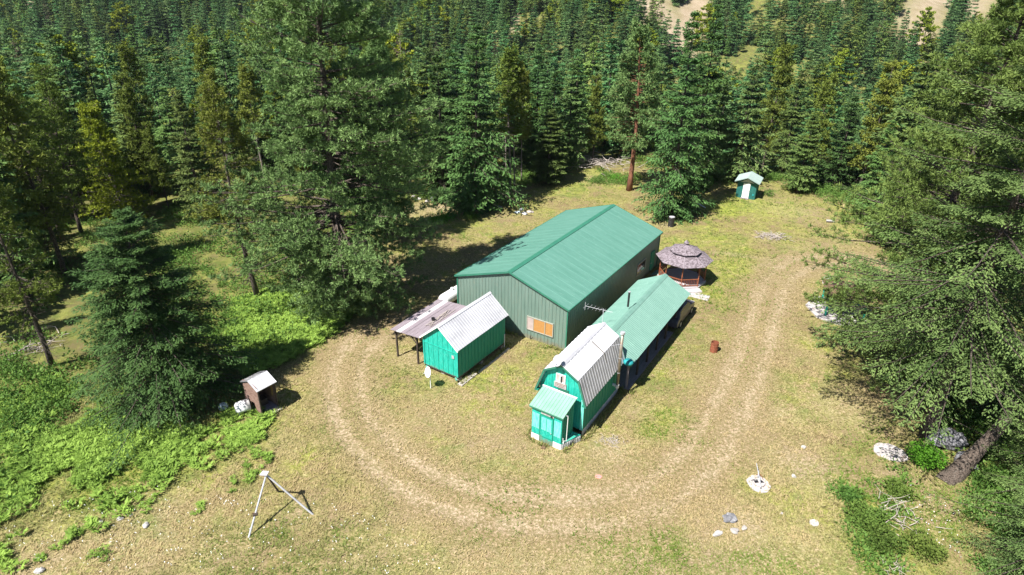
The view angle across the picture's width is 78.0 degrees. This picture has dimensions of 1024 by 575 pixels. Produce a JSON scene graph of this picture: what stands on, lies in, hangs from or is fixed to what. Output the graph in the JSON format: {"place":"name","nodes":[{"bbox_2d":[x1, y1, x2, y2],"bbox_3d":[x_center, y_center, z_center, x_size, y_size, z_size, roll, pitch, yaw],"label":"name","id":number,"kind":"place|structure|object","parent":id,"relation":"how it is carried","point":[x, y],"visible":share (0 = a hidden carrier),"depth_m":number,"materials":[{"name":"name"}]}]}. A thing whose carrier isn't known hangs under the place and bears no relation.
{"place":"outdoors","nodes":[
{"label":"outdoors","id":0,"kind":"place"},
{"bbox_2d":[0,0,1023,574],"bbox_3d":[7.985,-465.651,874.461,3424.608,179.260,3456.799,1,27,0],"label":"ground","id":1,"kind":"structure","parent":0,"point":[482,384],"depth_m":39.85,"materials":[{"name":"green plant"}]},
{"bbox_2d":[0,154,57,297],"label":"fir tree","id":2,"kind":"object","parent":1,"relation":"on","point":[5,276],"visible":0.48,"depth_m":49.78,"materials":[{"name":"green plant"}]},
{"bbox_2d":[0,182,68,365],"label":"pine tree","id":3,"kind":"object","parent":1,"relation":"on","point":[20,294],"visible":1,"depth_m":39.77,"materials":[{"name":"green plant"}]},
{"bbox_2d":[0,54,74,239],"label":"pine tree","id":4,"kind":"object","parent":1,"relation":"on","point":[16,90],"visible":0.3,"depth_m":57.05,"materials":[{"name":"green plant"}]},
{"bbox_2d":[0,61,86,275],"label":"lodgepole pine","id":5,"kind":"object","parent":1,"relation":"on","point":[14,114],"visible":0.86,"depth_m":51.22,"materials":[{"name":"green plant"}]},
{"bbox_2d":[8,149,81,270],"bbox_3d":[-41.431,-6.659,55.021,5.210,11.254,4.627,-1,27,-4],"label":"fir tree","id":6,"kind":"object","parent":1,"relation":"on","point":[50,247],"visible":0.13,"depth_m":56.08,"materials":[{"name":"green plant"}]},
{"bbox_2d":[28,62,106,232],"bbox_3d":[-44.114,-12.961,61.377,6.441,16.874,6.436,-4,27,-10],"label":"pine tree","id":7,"kind":"object","parent":1,"relation":"on","point":[57,140],"visible":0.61,"depth_m":60.85,"materials":[{"name":"green plant"}]},
{"bbox_2d":[43,85,96,218],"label":"lodgepole pine","id":8,"kind":"object","parent":1,"relation":"on","point":[68,145],"visible":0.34,"depth_m":66.73,"materials":[{"name":"green plant"}]},
{"bbox_2d":[53,44,91,135],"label":"fir tree","id":9,"kind":"object","parent":1,"relation":"on","point":[79,89],"visible":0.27,"depth_m":82.90,"materials":[{"name":"green plant"}]},
{"bbox_2d":[47,55,102,194],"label":"fir tree","id":10,"kind":"object","parent":1,"relation":"on","point":[55,69],"visible":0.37,"depth_m":74.44,"materials":[{"name":"green plant"}]},
{"bbox_2d":[76,45,123,150],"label":"fir tree","id":11,"kind":"object","parent":1,"relation":"on","point":[89,71],"visible":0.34,"depth_m":85.24,"materials":[{"name":"green plant"}]},
{"bbox_2d":[90,36,128,151],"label":"fir tree","id":12,"kind":"object","parent":1,"relation":"on","point":[110,60],"visible":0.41,"depth_m":89.58,"materials":[{"name":"green plant"}]},
{"bbox_2d":[71,99,156,220],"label":"pine tree","id":13,"kind":"object","parent":1,"relation":"on","point":[95,130],"visible":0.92,"depth_m":67.52,"materials":[{"name":"green plant"}]},
{"bbox_2d":[109,89,159,188],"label":"fir tree","id":14,"kind":"object","parent":1,"relation":"on","point":[121,135],"visible":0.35,"depth_m":74.87,"materials":[{"name":"green plant"}]},
{"bbox_2d":[111,40,159,155],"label":"lodgepole pine","id":15,"kind":"object","parent":1,"relation":"on","point":[125,54],"visible":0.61,"depth_m":77.30,"materials":[{"name":"green plant"}]},
{"bbox_2d":[112,72,166,197],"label":"lodgepole pine","id":16,"kind":"object","parent":1,"relation":"on","point":[139,158],"visible":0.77,"depth_m":72.42,"materials":[{"name":"green plant"}]},
{"bbox_2d":[122,88,180,195],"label":"fir tree","id":17,"kind":"object","parent":1,"relation":"on","point":[143,116],"visible":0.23,"depth_m":76.11,"materials":[{"name":"green plant"}]},
{"bbox_2d":[140,120,175,208],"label":"lodgepole pine","id":18,"kind":"object","parent":1,"relation":"on","point":[163,181],"visible":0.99,"depth_m":70.31,"materials":[{"name":"green plant"}]},
{"bbox_2d":[145,66,174,162],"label":"fir tree","id":19,"kind":"object","parent":1,"relation":"on","point":[153,86],"visible":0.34,"depth_m":84.80,"materials":[{"name":"green plant"}]},
{"bbox_2d":[64,206,267,468],"bbox_3d":[-21.732,2.323,38.268,11.502,15.152,11.230,-23,35,-39],"label":"spruce tree","id":20,"kind":"object","parent":1,"relation":"on","point":[170,363],"visible":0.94,"depth_m":36.52,"materials":[{"name":"green plant"}]},
{"bbox_2d":[0,286,355,574],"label":"bracken","id":21,"kind":"object","parent":1,"relation":"on","point":[83,446],"visible":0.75,"depth_m":36.47,"materials":[{"name":"green plant"}]},
{"bbox_2d":[149,86,208,205],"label":"fir tree","id":22,"kind":"object","parent":1,"relation":"on","point":[165,130],"visible":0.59,"depth_m":71.65,"materials":[{"name":"green plant"}]},
{"bbox_2d":[168,89,219,220],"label":"fir tree","id":23,"kind":"object","parent":1,"relation":"on","point":[190,157],"visible":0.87,"depth_m":65.53,"materials":[{"name":"green plant"}]},
{"bbox_2d":[188,117,228,217],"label":"fir tree","id":24,"kind":"object","parent":1,"relation":"on","point":[212,167],"visible":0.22,"depth_m":68.61,"materials":[{"name":"green plant"}]},
{"bbox_2d":[188,33,230,171],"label":"lodgepole pine","id":25,"kind":"object","parent":1,"relation":"on","point":[199,51],"visible":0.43,"depth_m":78.00,"materials":[{"name":"green plant"}]},
{"bbox_2d":[201,65,231,178],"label":"lodgepole pine","id":26,"kind":"object","parent":1,"relation":"on","point":[210,76],"visible":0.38,"depth_m":76.53,"materials":[{"name":"green plant"}]},
{"bbox_2d":[182,79,267,295],"bbox_3d":[-22.230,-7.054,49.647,5.928,17.943,6.598,-5,27,-11],"label":"pine tree","id":27,"kind":"object","parent":1,"relation":"on","point":[210,137],"visible":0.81,"depth_m":47.60,"materials":[{"name":"green plant"}]},
{"bbox_2d":[211,26,247,135],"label":"fir tree","id":28,"kind":"object","parent":1,"relation":"on","point":[227,63],"visible":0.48,"depth_m":93.49,"materials":[{"name":"green plant"}]},
{"bbox_2d":[230,58,272,170],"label":"fir tree","id":29,"kind":"object","parent":1,"relation":"on","point":[238,101],"visible":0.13,"depth_m":83.17,"materials":[{"name":"green plant"}]},
{"bbox_2d":[232,61,273,173],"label":"lodgepole pine","id":30,"kind":"object","parent":1,"relation":"on","point":[248,78],"visible":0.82,"depth_m":75.32,"materials":[{"name":"green plant"}]},
{"bbox_2d":[240,371,281,417],"bbox_3d":[-15.664,6.567,39.461,2.046,2.464,1.440,19,32,32],"label":"privy hut","id":31,"kind":"object","parent":1,"relation":"on","point":[260,389],"visible":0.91,"depth_m":39.23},
{"bbox_2d":[246,101,276,172],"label":"fir tree","id":32,"kind":"object","parent":1,"relation":"on","point":[256,151],"visible":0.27,"depth_m":83.35,"materials":[{"name":"green plant"}]},
{"bbox_2d":[256,64,292,172],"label":"fir tree","id":33,"kind":"object","parent":1,"relation":"on","point":[271,96],"visible":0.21,"depth_m":82.32,"materials":[{"name":"green plant"}]},
{"bbox_2d":[248,471,312,537],"bbox_3d":[-11.506,10.500,31.800,2.824,2.498,3.162,1,27,0],"label":"pole tripod","id":34,"kind":"object","parent":1,"relation":"on","point":[265,474],"visible":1,"depth_m":31.54,"materials":[{"name":"grey metal"}]},
{"bbox_2d":[191,0,453,325],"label":"pine tree","id":35,"kind":"object","parent":1,"relation":"on","point":[339,257],"visible":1,"depth_m":45.07,"materials":[{"name":"green plant"}]},
{"bbox_2d":[342,23,426,241],"bbox_3d":[-12.210,-14.167,60.608,8.704,20.965,8.969,-13,30,-26],"label":"pine tree","id":36,"kind":"object","parent":1,"relation":"on","point":[379,48],"visible":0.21,"depth_m":59.61,"materials":[{"name":"green plant"}]},
{"bbox_2d":[391,51,427,182],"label":"lodgepole pine","id":37,"kind":"object","parent":1,"relation":"on","point":[412,93],"visible":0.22,"depth_m":73.72,"materials":[{"name":"green plant"}]},
{"bbox_2d":[410,40,443,149],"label":"fir tree","id":38,"kind":"object","parent":1,"relation":"on","point":[422,80],"visible":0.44,"depth_m":85.91,"materials":[{"name":"green plant"}]},
{"bbox_2d":[390,299,465,363],"bbox_3d":[-6.007,3.220,46.477,2.640,2.520,5.500,16,31,28],"label":"lean to shelter","id":39,"kind":"object","parent":1,"relation":"on","point":[414,325],"visible":0.83,"depth_m":45.58,"materials":[{"name":"grey metal"}]},
{"bbox_2d":[413,52,471,204],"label":"fir tree","id":40,"kind":"object","parent":1,"relation":"on","point":[433,180],"visible":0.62,"depth_m":73.20,"materials":[{"name":"green plant"}]},
{"bbox_2d":[430,52,484,178],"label":"fir tree","id":41,"kind":"object","parent":1,"relation":"on","point":[456,80],"visible":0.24,"depth_m":79.95,"materials":[{"name":"green plant"}]},
{"bbox_2d":[419,292,509,385],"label":"storage shed","id":42,"kind":"structure","parent":1,"relation":"on","point":[458,345],"depth_m":43.28,"materials":[{"name":"green paint"}]},
{"bbox_2d":[451,63,501,172],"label":"fir tree","id":43,"kind":"object","parent":1,"relation":"on","point":[473,114],"visible":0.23,"depth_m":80.67,"materials":[{"name":"green plant"}]},
{"bbox_2d":[435,24,530,218],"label":"fir tree","id":44,"kind":"object","parent":1,"relation":"on","point":[465,195],"visible":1,"depth_m":70.33,"materials":[{"name":"green plant"}]},
{"bbox_2d":[488,42,531,191],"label":"lodgepole pine","id":45,"kind":"object","parent":1,"relation":"on","point":[509,59],"visible":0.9,"depth_m":73.46,"materials":[{"name":"green plant"}]},
{"bbox_2d":[0,138,1023,574],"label":"undergrowth","id":46,"kind":"object","parent":1,"relation":"on","point":[16,370],"visible":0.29,"depth_m":42.06,"materials":[{"name":"green plant"}]},
{"bbox_2d":[498,57,530,189],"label":"lodgepole pine","id":47,"kind":"object","parent":1,"relation":"on","point":[520,73],"visible":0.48,"depth_m":75.12,"materials":[{"name":"green plant"}]},
{"bbox_2d":[496,91,533,171],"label":"fir tree","id":48,"kind":"object","parent":1,"relation":"on","point":[517,149],"visible":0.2,"depth_m":86.66,"materials":[{"name":"green plant"}]},
{"bbox_2d":[515,65,532,178],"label":"lodgepole pine","id":49,"kind":"object","parent":1,"relation":"on","point":[528,95],"visible":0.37,"depth_m":78.26,"materials":[{"name":"green plant"}]},
{"bbox_2d":[525,44,558,158],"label":"fir tree","id":50,"kind":"object","parent":1,"relation":"on","point":[533,90],"visible":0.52,"depth_m":89.99,"materials":[{"name":"green plant"}]},
{"bbox_2d":[524,109,572,183],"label":"fir tree","id":51,"kind":"object","parent":1,"relation":"on","point":[551,138],"visible":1,"depth_m":80.32,"materials":[{"name":"green plant"}]},
{"bbox_2d":[528,70,574,175],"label":"fir tree","id":52,"kind":"object","parent":1,"relation":"on","point":[556,87],"visible":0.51,"depth_m":83.19,"materials":[{"name":"green plant"}]},
{"bbox_2d":[529,384,580,449],"bbox_3d":[2.548,7.746,37.101,2.747,2.990,1.595,17,31,29],"label":"entry porch","id":53,"kind":"object","parent":1,"relation":"on","point":[551,407],"visible":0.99,"depth_m":36.75,"materials":[{"name":"metal"}]},
{"bbox_2d":[539,413,553,445],"bbox_3d":[1.985,8.295,36.826,0.920,1.980,0.088,17,31,29],"label":"door","id":54,"kind":"structure","parent":53,"relation":"in","point":[546,424],"depth_m":36.82,"materials":[{"name":"green paint"}]},
{"bbox_2d":[454,204,662,349],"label":"metal barn","id":55,"kind":"structure","parent":1,"relation":"on","point":[545,281],"depth_m":49.83,"materials":[{"name":"green metal"}]},
{"bbox_2d":[526,315,553,337],"bbox_3d":[2.069,2.893,46.889,2.280,1.150,0.060,17,31,29],"label":"window","id":56,"kind":"structure","parent":55,"relation":"in","point":[533,324],"depth_m":46.86,"materials":[{"name":"brown wood"}]},
{"bbox_2d":[556,58,590,169],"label":"fir tree","id":57,"kind":"object","parent":1,"relation":"on","point":[571,117],"visible":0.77,"depth_m":86.05,"materials":[{"name":"green plant"}]},
{"bbox_2d":[558,57,593,154],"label":"fir tree","id":58,"kind":"object","parent":1,"relation":"on","point":[578,62],"visible":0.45,"depth_m":90.31,"materials":[{"name":"green plant"}]},
{"bbox_2d":[534,322,624,434],"bbox_3d":[4.453,5.279,39.525,3.683,5.270,5.960,16,31,28],"label":"barn-style shed","id":59,"kind":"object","parent":1,"relation":"on","point":[586,372],"visible":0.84,"depth_m":38.15,"materials":[{"name":"green paint"}]},
{"bbox_2d":[579,41,605,130],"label":"lodgepole pine","id":60,"kind":"object","parent":1,"relation":"on","point":[588,72],"visible":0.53,"depth_m":103.60,"materials":[{"name":"green plant"}]},
{"bbox_2d":[582,74,610,162],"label":"lodgepole pine","id":61,"kind":"object","parent":1,"relation":"on","point":[597,121],"visible":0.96,"depth_m":88.13,"materials":[{"name":"green plant"}]},
{"bbox_2d":[583,38,623,151],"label":"fir tree","id":62,"kind":"object","parent":1,"relation":"on","point":[608,109],"visible":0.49,"depth_m":94.42,"materials":[{"name":"green plant"}]},
{"bbox_2d":[604,19,674,190],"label":"ponderosa pine","id":63,"kind":"object","parent":1,"relation":"on","point":[625,93],"visible":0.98,"depth_m":74.46,"materials":[{"name":"green plant"}]},
{"bbox_2d":[592,274,690,389],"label":"long house","id":64,"kind":"structure","parent":1,"relation":"on","point":[642,312],"depth_m":46.00,"materials":[{"name":"metal"}]},
{"bbox_2d":[639,55,672,145],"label":"fir tree","id":65,"kind":"object","parent":1,"relation":"on","point":[666,74],"visible":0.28,"depth_m":103.55,"materials":[{"name":"green plant"}]},
{"bbox_2d":[631,10,716,225],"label":"fir tree","id":66,"kind":"object","parent":1,"relation":"on","point":[677,205],"visible":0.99,"depth_m":68.32,"materials":[{"name":"green plant"}]},
{"bbox_2d":[668,299,694,328],"bbox_3d":[13.202,1.742,50.791,1.800,1.600,4.465,16,31,28],"label":"parked car","id":67,"kind":"object","parent":1,"relation":"on","point":[685,309],"visible":0.5,"depth_m":49.41,"materials":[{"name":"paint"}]},
{"bbox_2d":[656,240,713,292],"bbox_3d":[15.408,-2.345,56.455,4.665,3.970,4.982,-3,27,-7],"label":"gazebo","id":68,"kind":"object","parent":1,"relation":"on","point":[685,257],"visible":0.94,"depth_m":55.69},
{"bbox_2d":[663,4,730,192],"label":"fir tree","id":69,"kind":"object","parent":1,"relation":"on","point":[718,80],"visible":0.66,"depth_m":76.23,"materials":[{"name":"green plant"}]},
{"bbox_2d":[700,82,732,180],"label":"fir tree","id":70,"kind":"object","parent":1,"relation":"on","point":[723,126],"visible":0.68,"depth_m":82.44,"materials":[{"name":"green plant"}]},
{"bbox_2d":[716,60,775,181],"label":"fir tree","id":71,"kind":"object","parent":1,"relation":"on","point":[740,165],"visible":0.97,"depth_m":81.73,"materials":[{"name":"green plant"}]},
{"bbox_2d":[735,171,762,199],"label":"garden shed","id":72,"kind":"structure","parent":1,"relation":"on","point":[748,184],"depth_m":78.02,"materials":[{"name":"teal wood"}]},
{"bbox_2d":[746,463,770,492],"bbox_3d":[13.449,10.473,34.620,1.190,0.600,1.631,-7,28,-15],"label":"well cover","id":73,"kind":"object","parent":1,"relation":"on","point":[759,482],"visible":1,"depth_m":34.47,"materials":[{"name":"concrete"}]},
{"bbox_2d":[750,41,797,169],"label":"lodgepole pine","id":74,"kind":"object","parent":1,"relation":"on","point":[783,69],"visible":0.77,"depth_m":97.34,"materials":[{"name":"green plant"}]},
{"bbox_2d":[762,69,807,177],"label":"fir tree","id":75,"kind":"object","parent":1,"relation":"on","point":[791,116],"visible":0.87,"depth_m":88.82,"materials":[{"name":"green plant"}]},
{"bbox_2d":[779,112,823,192],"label":"fir tree","id":76,"kind":"object","parent":1,"relation":"on","point":[798,172],"visible":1,"depth_m":78.54,"materials":[{"name":"green plant"}]},
{"bbox_2d":[805,71,838,177],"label":"lodgepole pine","id":77,"kind":"object","parent":1,"relation":"on","point":[824,101],"visible":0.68,"depth_m":83.71,"materials":[{"name":"green plant"}]},
{"bbox_2d":[803,91,843,184],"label":"fir tree","id":78,"kind":"object","parent":1,"relation":"on","point":[838,112],"visible":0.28,"depth_m":89.77,"materials":[{"name":"green plant"}]},
{"bbox_2d":[812,95,863,192],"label":"fir tree","id":79,"kind":"object","parent":1,"relation":"on","point":[840,165],"visible":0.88,"depth_m":81.68,"materials":[{"name":"green plant"}]},
{"bbox_2d":[805,279,875,324],"bbox_3d":[27.341,0.780,51.900,5.081,2.800,5.081,24,35,38],"label":"pile of rocks","id":80,"kind":"object","parent":1,"relation":"on","point":[818,314],"visible":0.2,"depth_m":51.84,"materials":[{"name":"stone"}]},
{"bbox_2d":[841,498,891,533],"bbox_3d":[17.988,11.649,32.212,2.131,1.044,2.106,25,35,39],"label":"bush","id":81,"kind":"object","parent":1,"relation":"on","point":[869,517],"visible":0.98,"depth_m":32.09,"materials":[{"name":"green plant"}]},
{"bbox_2d":[844,120,897,220],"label":"fir tree","id":82,"kind":"object","parent":1,"relation":"on","point":[875,164],"visible":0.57,"depth_m":69.97,"materials":[{"name":"green plant"}]},
{"bbox_2d":[842,58,902,191],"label":"lodgepole pine","id":83,"kind":"object","parent":1,"relation":"on","point":[882,96],"visible":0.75,"depth_m":77.84,"materials":[{"name":"green plant"}]},
{"bbox_2d":[864,523,908,555],"bbox_3d":[18.168,12.316,30.980,2.048,0.969,2.019,1,27,0],"label":"bush","id":84,"kind":"object","parent":1,"relation":"on","point":[882,539],"visible":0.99,"depth_m":30.74,"materials":[{"name":"green plant"}]},
{"bbox_2d":[873,443,907,461],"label":"concrete slab","id":85,"kind":"structure","parent":1,"relation":"on","point":[885,450],"depth_m":36.98,"materials":[{"name":"grey concrete"}]},
{"bbox_2d":[857,125,928,245],"bbox_3d":[38.615,-9.649,62.519,5.857,12.473,6.005,6,27,11],"label":"fir tree","id":86,"kind":"object","parent":1,"relation":"on","point":[891,232],"visible":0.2,"depth_m":63.22,"materials":[{"name":"green plant"}]},
{"bbox_2d":[848,43,944,209],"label":"fir tree","id":87,"kind":"object","parent":1,"relation":"on","point":[917,78],"visible":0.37,"depth_m":71.05,"materials":[{"name":"green plant"}]},
{"bbox_2d":[883,474,920,503],"bbox_3d":[20.817,10.872,34.039,1.586,0.912,1.826,-9,28,-18],"label":"bush","id":88,"kind":"object","parent":1,"relation":"on","point":[896,481],"visible":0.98,"depth_m":33.87,"materials":[{"name":"green plant"}]},
{"bbox_2d":[799,0,1023,401],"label":"pine tree","id":89,"kind":"object","parent":1,"relation":"on","point":[991,31],"visible":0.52,"depth_m":39.28,"materials":[{"name":"green plant"}]},
{"bbox_2d":[811,29,1023,466],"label":"fir tree","id":90,"kind":"object","parent":1,"relation":"on","point":[964,333],"visible":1,"depth_m":32.61,"materials":[{"name":"green plant"}]},
{"bbox_2d":[900,527,948,565],"bbox_3d":[19.918,12.530,30.647,2.014,1.007,2.074,1,27,0],"label":"bush","id":91,"kind":"object","parent":1,"relation":"on","point":[925,546],"visible":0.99,"depth_m":30.44,"materials":[{"name":"green plant"}]},
{"bbox_2d":[904,437,949,471],"bbox_3d":[23.656,9.552,36.121,2.164,1.467,2.190,1,27,0],"label":"bush","id":92,"kind":"object","parent":1,"relation":"on","point":[929,453],"visible":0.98,"depth_m":35.77,"materials":[{"name":"green plant"}]},
{"bbox_2d":[926,427,968,450],"bbox_3d":[25.994,9.032,37.812,2.398,1.228,1.824,5,27,9],"label":"boulder","id":93,"kind":"object","parent":1,"relation":"on","point":[959,439],"visible":0.8,"depth_m":37.21,"materials":[{"name":"grey stone"}]},
{"bbox_2d":[878,20,1023,280],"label":"pine tree","id":94,"kind":"object","parent":1,"relation":"on","point":[978,115],"visible":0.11,"depth_m":53.79,"materials":[{"name":"green plant"}]},
{"bbox_2d":[923,464,1023,574],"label":"fir tree","id":95,"kind":"object","parent":1,"relation":"on","point":[991,544],"visible":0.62,"depth_m":30.31,"materials":[{"name":"green plant"}]},
{"bbox_2d":[928,274,1023,426],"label":"fir tree","id":96,"kind":"object","parent":1,"relation":"on","point":[1007,391],"visible":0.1,"depth_m":40.79,"materials":[{"name":"green plant"}]},
{"bbox_2d":[936,316,1023,485],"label":"leaning tree","id":97,"kind":"object","parent":1,"relation":"on","point":[960,468],"visible":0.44,"depth_m":35.36,"materials":[{"name":"brown plant"}]},
{"bbox_2d":[956,475,1023,574],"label":"fir tree","id":98,"kind":"object","parent":1,"relation":"on","point":[1016,568],"visible":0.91,"depth_m":28.67,"materials":[{"name":"green plant"}]},
{"bbox_2d":[971,410,1023,508],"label":"fir tree","id":99,"kind":"object","parent":1,"relation":"on","point":[1008,461],"visible":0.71,"depth_m":33.76,"materials":[{"name":"green plant"}]},
{"bbox_2d":[301,250,919,555],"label":"dirt track","id":100,"kind":"structure","parent":0,"point":[464,513],"depth_m":36.60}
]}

